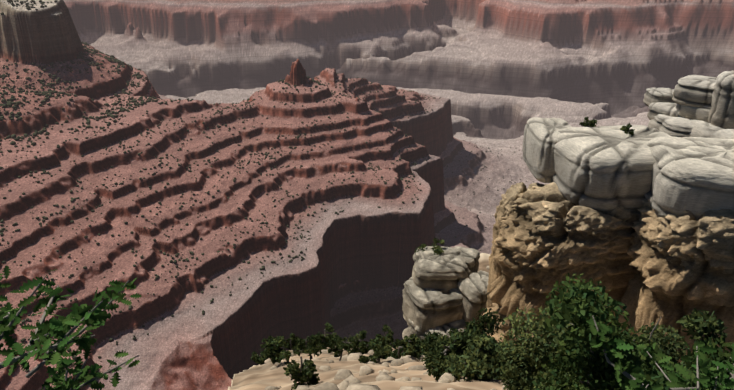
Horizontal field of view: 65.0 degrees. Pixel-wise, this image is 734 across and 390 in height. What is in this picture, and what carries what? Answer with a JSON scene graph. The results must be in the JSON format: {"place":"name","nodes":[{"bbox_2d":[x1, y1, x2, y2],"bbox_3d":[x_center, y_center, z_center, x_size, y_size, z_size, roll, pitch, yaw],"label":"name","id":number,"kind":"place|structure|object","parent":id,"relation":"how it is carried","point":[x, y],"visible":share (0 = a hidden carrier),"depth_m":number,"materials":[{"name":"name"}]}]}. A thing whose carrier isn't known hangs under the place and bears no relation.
{"place":"outdoors","nodes":[
{"label":"outdoors","id":0,"kind":"place"},
{"bbox_2d":[0,0,733,389],"bbox_3d":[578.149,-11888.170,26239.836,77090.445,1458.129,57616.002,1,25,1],"label":"canyon ground","id":1,"kind":"structure","parent":0,"point":[486,74],"depth_m":1205.12,"materials":[{"name":"brown stone"}]},
{"bbox_2d":[0,0,533,381],"bbox_3d":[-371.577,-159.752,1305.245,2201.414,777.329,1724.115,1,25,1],"label":"scrub vegetation","id":2,"kind":"object","parent":1,"relation":"on","point":[10,103],"visible":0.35,"depth_m":1111.16,"materials":[{"name":"green plant"}]},
{"bbox_2d":[0,266,733,389],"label":"branches","id":3,"kind":"object","parent":1,"relation":"on","point":[59,328],"depth_m":2.59,"materials":[{"name":"green plant"}]},
{"bbox_2d":[264,266,508,389],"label":"stones","id":4,"kind":"object","parent":1,"relation":"on","point":[350,382],"visible":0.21,"depth_m":15.77,"materials":[{"name":"stone"}]},
{"bbox_2d":[402,246,488,342],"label":"pale pillar","id":5,"kind":"structure","parent":1,"relation":"on","point":[445,293],"depth_m":28.10,"materials":[{"name":"grey stone"}]},
{"bbox_2d":[483,182,733,362],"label":"cliff","id":6,"kind":"structure","parent":1,"relation":"on","point":[646,264],"depth_m":21.30,"materials":[{"name":"stone"}]},
{"bbox_2d":[522,117,733,220],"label":"cap rock","id":7,"kind":"object","parent":6,"relation":"on","point":[607,168],"visible":0.96,"depth_m":20.95,"materials":[{"name":"grey stone"}]},
{"bbox_2d":[643,71,733,138],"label":"rock outcrop","id":8,"kind":"object","parent":1,"relation":"on","point":[694,106],"visible":0.71,"depth_m":25.65,"materials":[{"name":"grey stone"}]},
{"bbox_2d":[250,117,733,389],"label":"bushes","id":9,"kind":"object","parent":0,"point":[510,364],"depth_m":11.39,"materials":[{"name":"green plant"}]}
]}

